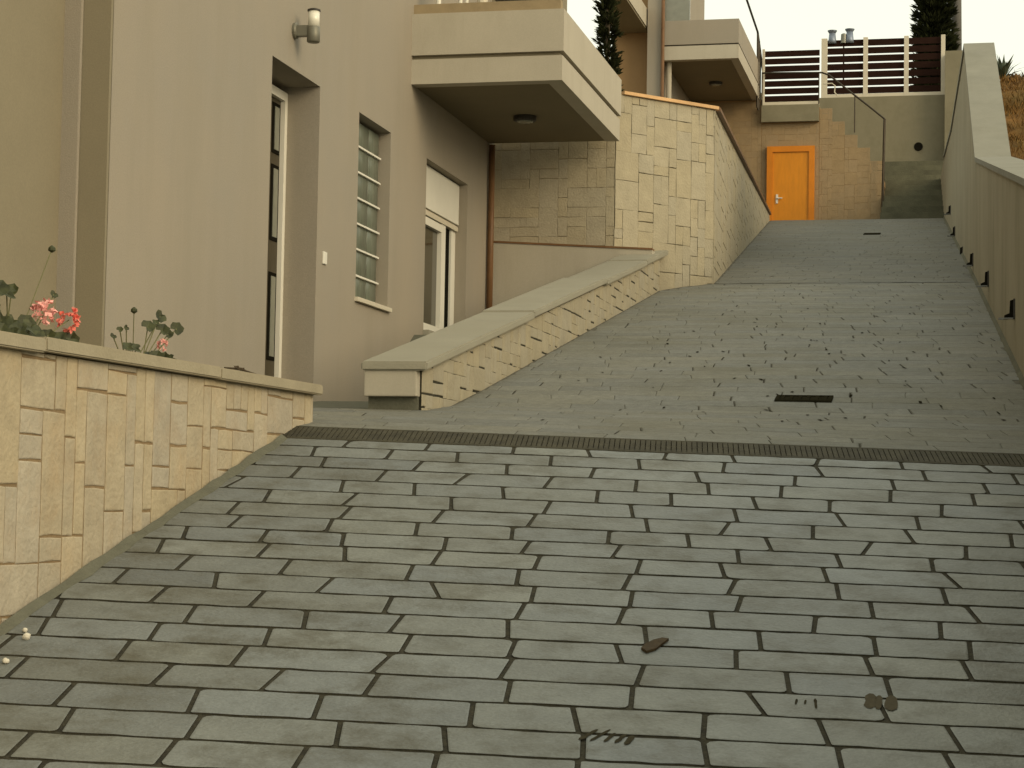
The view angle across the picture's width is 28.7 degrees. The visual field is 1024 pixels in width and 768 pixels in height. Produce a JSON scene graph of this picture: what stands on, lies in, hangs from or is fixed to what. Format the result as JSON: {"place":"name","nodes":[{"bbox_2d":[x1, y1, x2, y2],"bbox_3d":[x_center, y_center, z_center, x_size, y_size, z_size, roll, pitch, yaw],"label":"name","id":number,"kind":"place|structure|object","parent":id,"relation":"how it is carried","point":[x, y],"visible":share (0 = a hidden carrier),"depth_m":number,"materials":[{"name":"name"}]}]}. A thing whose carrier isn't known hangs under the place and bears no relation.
{"place":"outdoors","nodes":[
{"label":"outdoors","id":0,"kind":"place"},
{"bbox_2d":[313,335,425,408],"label":"path","id":1,"kind":"structure","parent":0,"point":[344,404],"depth_m":14.73,"materials":[{"name":"grey concrete"}]},
{"bbox_2d":[0,434,1023,767],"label":"ramp","id":2,"kind":"structure","parent":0,"point":[280,600],"depth_m":7.55,"materials":[{"name":"grey stone"}]},
{"bbox_2d":[2,657,9,663],"bbox_3d":[-1.768,0.966,6.986,0.024,0.023,0.024,3,-4,-25],"label":"pebble","id":3,"kind":"object","parent":2,"relation":"on","point":[5,660],"visible":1,"depth_m":6.98,"materials":[{"name":"white stone"}]},
{"bbox_2d":[22,632,30,639],"bbox_3d":[-1.756,0.914,7.234,0.030,0.031,0.032,1,-3,1],"label":"pebble","id":4,"kind":"object","parent":2,"relation":"on","point":[26,636],"visible":1,"depth_m":7.22,"materials":[{"name":"white stone"}]},
{"bbox_2d":[579,729,634,744],"bbox_3d":[0.308,1.132,6.423,0.172,0.034,0.110,0,-3,13],"label":"dark smear","id":5,"kind":"object","parent":2,"relation":"on","point":[629,739],"visible":1,"depth_m":6.41},
{"bbox_2d":[283,426,1023,466],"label":"drain grate","id":6,"kind":"object","parent":2,"relation":"on","point":[663,446],"visible":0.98,"depth_m":10.36,"materials":[{"name":"grey metal"}]},
{"bbox_2d":[641,637,668,652],"bbox_3d":[0.514,0.951,7.282,0.052,0.048,0.162,-1,-4,28],"label":"dead leaf","id":7,"kind":"object","parent":2,"relation":"on","point":[652,645],"visible":1,"depth_m":7.27,"materials":[{"name":"brown plant"}]},
{"bbox_2d":[795,699,816,707],"bbox_3d":[0.994,1.077,6.749,0.077,0.024,0.090,0,-3,13],"label":"dark smear","id":8,"kind":"object","parent":2,"relation":"on","point":[805,701],"visible":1,"depth_m":6.75},
{"bbox_2d":[864,693,897,710],"bbox_3d":[1.249,1.075,6.769,0.113,0.042,0.140,0,-3,13],"label":"dark smear","id":9,"kind":"object","parent":2,"relation":"on","point":[876,702],"visible":1,"depth_m":6.76},
{"bbox_2d":[591,0,626,91],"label":"cypress tree","id":10,"kind":"object","parent":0,"point":[607,17],"visible":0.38,"depth_m":30.73,"materials":[{"name":"green plant"}]},
{"bbox_2d":[299,218,1023,453],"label":"ramp","id":11,"kind":"structure","parent":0,"point":[888,337],"depth_m":14.61,"materials":[{"name":"grey concrete"}]},
{"bbox_2d":[361,250,668,409],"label":"wall","id":12,"kind":"structure","parent":11,"relation":"on","point":[451,365],"depth_m":14.36,"materials":[{"name":"stone"}]},
{"bbox_2d":[774,395,832,402],"bbox_3d":[1.866,0.096,12.781,0.360,0.064,0.190,0,-3,13],"label":"drain cover","id":13,"kind":"object","parent":11,"relation":"on","point":[807,398],"visible":1,"depth_m":12.75,"materials":[{"name":"black metal"}]},
{"bbox_2d":[863,233,880,234],"bbox_3d":[5.781,-2.409,32.121,0.260,0.096,0.420,0,-3,13],"label":"drain cover","id":14,"kind":"object","parent":11,"relation":"on","point":[871,233],"visible":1,"depth_m":31.99,"materials":[{"name":"black metal"}]},
{"bbox_2d":[567,0,1023,97],"label":"sky","id":15,"kind":"structure","parent":0,"point":[782,25],"materials":[{"name":"white"}]},
{"bbox_2d":[910,0,960,91],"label":"cypress tree","id":16,"kind":"object","parent":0,"point":[931,18],"visible":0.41,"depth_m":45.61,"materials":[{"name":"green plant"}]},
{"bbox_2d":[951,0,961,49],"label":"utility pole","id":17,"kind":"object","parent":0,"point":[957,17],"visible":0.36,"depth_m":46.56,"materials":[{"name":"concrete"}]},
{"bbox_2d":[999,71,1023,159],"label":"hillside","id":18,"kind":"structure","parent":0,"point":[1017,131],"depth_m":24.12,"materials":[{"name":"plant"}]},
{"bbox_2d":[997,54,1023,79],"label":"yucca plant","id":19,"kind":"object","parent":18,"relation":"on","point":[1003,66],"visible":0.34,"depth_m":27.67,"materials":[{"name":"green plant"}]},
{"bbox_2d":[1006,73,1023,82],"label":"shrub","id":20,"kind":"object","parent":18,"relation":"on","point":[1014,77],"visible":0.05,"depth_m":26.59,"materials":[{"name":"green plant"}]},
{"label":"ground","id":21,"kind":"structure","parent":0,"visible":0},
{"bbox_2d":[0,331,322,623],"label":"planter wall","id":22,"kind":"structure","parent":21,"relation":"on","point":[103,450],"depth_m":8.24,"materials":[{"name":"beige stone"}]},
{"bbox_2d":[224,366,255,373],"bbox_3d":[-1.395,-0.077,10.370,0.038,0.027,0.470,0,-3,13],"label":"dry twig","id":23,"kind":"object","parent":22,"relation":"on","point":[238,368],"visible":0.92,"depth_m":10.30,"materials":[{"name":"brown plant"}]},
{"bbox_2d":[0,0,621,401],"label":"house","id":24,"kind":"structure","parent":21,"relation":"on","point":[254,186],"depth_m":15.36,"materials":[{"name":"beige paint"}]},
{"bbox_2d":[265,84,287,377],"bbox_3d":[-1.969,-1.173,15.332,0.082,2.350,1.122,0,-3,13],"label":"front door","id":25,"kind":"structure","parent":24,"relation":"in","point":[279,100],"depth_m":15.76,"materials":[{"name":"white paint"}]},
{"bbox_2d":[292,8,320,43],"bbox_3d":[-1.561,-2.729,15.240,0.205,0.260,0.124,0,-3,13],"label":"wall lamp","id":26,"kind":"object","parent":24,"relation":"attached to","point":[310,31],"visible":1,"depth_m":15.20,"materials":[{"name":"grey metal"}]},
{"bbox_2d":[354,123,391,312],"bbox_3d":[-1.255,-1.459,17.352,0.190,1.590,1.020,0,-3,13],"label":"glass block window","id":27,"kind":"structure","parent":24,"relation":"in","point":[366,243],"depth_m":17.49,"materials":[{"name":"glass"}]},
{"bbox_2d":[423,165,458,334],"bbox_3d":[-0.712,-1.254,19.779,0.250,1.680,1.650,0,-3,13],"label":"glazed door","id":28,"kind":"structure","parent":24,"relation":"in","point":[442,194],"depth_m":19.96,"materials":[{"name":"white glass"}]},
{"bbox_2d":[513,114,535,123],"bbox_3d":[0.129,-2.639,19.957,0.230,0.065,0.230,0,-3,13],"label":"ceiling light","id":29,"kind":"object","parent":24,"relation":"attached to","point":[524,118],"visible":1,"depth_m":19.88,"materials":[{"name":"metal"}]},
{"bbox_2d":[492,241,654,306],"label":"plaster plinth","id":30,"kind":"structure","parent":21,"relation":"on","point":[520,268],"depth_m":21.38,"materials":[{"name":"beige paint"}]},
{"bbox_2d":[494,91,770,290],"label":"stone retaining wall","id":31,"kind":"structure","parent":21,"relation":"on","point":[675,178],"depth_m":21.70,"materials":[{"name":"stone"}]},
{"bbox_2d":[611,0,761,109],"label":"house","id":32,"kind":"structure","parent":21,"relation":"on","point":[683,50],"depth_m":36.94,"materials":[{"name":"paint"}]},
{"bbox_2d":[709,81,721,85],"bbox_3d":[3.943,-5.807,38.704,0.260,0.065,0.260,0,-3,13],"label":"ceiling light","id":33,"kind":"object","parent":32,"relation":"attached to","point":[715,83],"visible":1,"depth_m":38.62,"materials":[{"name":"metal"}]},
{"bbox_2d":[695,100,884,220],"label":"stair block","id":34,"kind":"structure","parent":21,"relation":"on","point":[809,162],"depth_m":39.97,"materials":[{"name":"stone"}]},
{"bbox_2d":[766,145,814,220],"bbox_3d":[5.568,-3.877,39.996,0.945,1.770,0.132,0,-3,13],"label":"door","id":35,"kind":"structure","parent":34,"relation":"in","point":[790,169],"depth_m":40.00,"materials":[{"name":"orange paint"}]},
{"bbox_2d":[762,49,819,104],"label":"slat fence","id":36,"kind":"object","parent":34,"relation":"on","point":[785,100],"visible":1,"depth_m":40.19,"materials":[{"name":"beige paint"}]},
{"bbox_2d":[761,72,885,206],"bbox_3d":[6.191,-4.752,39.825,2.463,3.020,0.052,0,-3,13],"label":"stair railing","id":37,"kind":"object","parent":34,"relation":"attached to","point":[884,135],"visible":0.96,"depth_m":39.73,"materials":[{"name":"black metal"}]},
{"bbox_2d":[789,95,944,164],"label":"back wall","id":38,"kind":"structure","parent":21,"relation":"on","point":[915,127],"depth_m":43.64,"materials":[{"name":"beige paint"}]},
{"bbox_2d":[821,34,944,97],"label":"slat fence","id":39,"kind":"object","parent":38,"relation":"on","point":[865,66],"visible":0.98,"depth_m":43.85,"materials":[{"name":"dark brown wood"},{"name":"cream paint"}]},
{"bbox_2d":[828,30,836,43],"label":"flared chimney","id":40,"kind":"object","parent":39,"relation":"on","point":[832,37],"visible":1,"depth_m":44.09,"materials":[{"name":"silver metal"}]},
{"bbox_2d":[841,33,845,42],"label":"chimney stub","id":41,"kind":"object","parent":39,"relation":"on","point":[843,37],"visible":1,"depth_m":44.05,"materials":[{"name":"beige concrete"}]},
{"bbox_2d":[845,28,854,42],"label":"flared chimney","id":42,"kind":"object","parent":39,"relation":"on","point":[849,36],"visible":1,"depth_m":44.01,"materials":[{"name":"silver metal"}]},
{"bbox_2d":[880,160,943,218],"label":"stair flight","id":43,"kind":"object","parent":21,"relation":"on","point":[913,190],"visible":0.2,"depth_m":40.01,"materials":[{"name":"grey concrete"}]},
{"bbox_2d":[945,50,962,145],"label":"gate pier","id":44,"kind":"structure","parent":21,"relation":"on","point":[952,62],"depth_m":43.04,"materials":[{"name":"beige paint"}]},
{"bbox_2d":[940,42,1023,389],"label":"concrete retaining wall","id":45,"kind":"structure","parent":21,"relation":"on","point":[982,181],"depth_m":21.81,"materials":[{"name":"beige concrete"}]},
{"bbox_2d":[944,205,950,214],"bbox_3d":[7.135,-2.848,32.766,0.125,0.144,0.104,0,-3,13],"label":"step light","id":46,"kind":"object","parent":45,"relation":"attached to","point":[948,212],"visible":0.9,"depth_m":32.72,"materials":[{"name":"metal"}]},
{"bbox_2d":[947,226,954,236],"bbox_3d":[6.611,-2.292,30.077,0.125,0.144,0.104,0,-3,13],"label":"step light","id":47,"kind":"object","parent":45,"relation":"attached to","point":[952,234],"visible":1,"depth_m":30.03,"materials":[{"name":"metal"}]},
{"bbox_2d":[963,253,972,266],"bbox_3d":[5.168,-1.406,22.645,0.125,0.144,0.104,0,-3,13],"label":"step light","id":48,"kind":"object","parent":45,"relation":"attached to","point":[970,264],"visible":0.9,"depth_m":22.59,"materials":[{"name":"metal"}]},
{"bbox_2d":[976,271,988,286],"bbox_3d":[4.396,-0.980,18.664,0.125,0.144,0.104,0,-3,13],"label":"step light","id":49,"kind":"object","parent":45,"relation":"attached to","point":[985,283],"visible":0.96,"depth_m":18.61,"materials":[{"name":"metal"}]},
{"bbox_2d":[998,299,1014,319],"bbox_3d":[3.573,-0.539,14.427,0.125,0.144,0.104,0,-3,13],"label":"step light","id":50,"kind":"object","parent":45,"relation":"attached to","point":[1010,315],"visible":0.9,"depth_m":14.38,"materials":[{"name":"metal"}]},
{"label":"planting bed","id":51,"kind":"structure","parent":0,"visible":0},
{"bbox_2d":[0,245,80,341],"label":"geranium","id":52,"kind":"object","parent":51,"relation":"on","point":[25,324],"visible":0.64,"depth_m":8.03,"materials":[{"name":"pink plant"}]},
{"bbox_2d":[110,307,183,358],"bbox_3d":[-1.729,-0.167,9.172,0.211,0.381,0.753,0,-3,13],"label":"geranium","id":53,"kind":"object","parent":51,"relation":"on","point":[164,329],"visible":0.64,"depth_m":9.28,"materials":[{"name":"green plant"}]}
]}

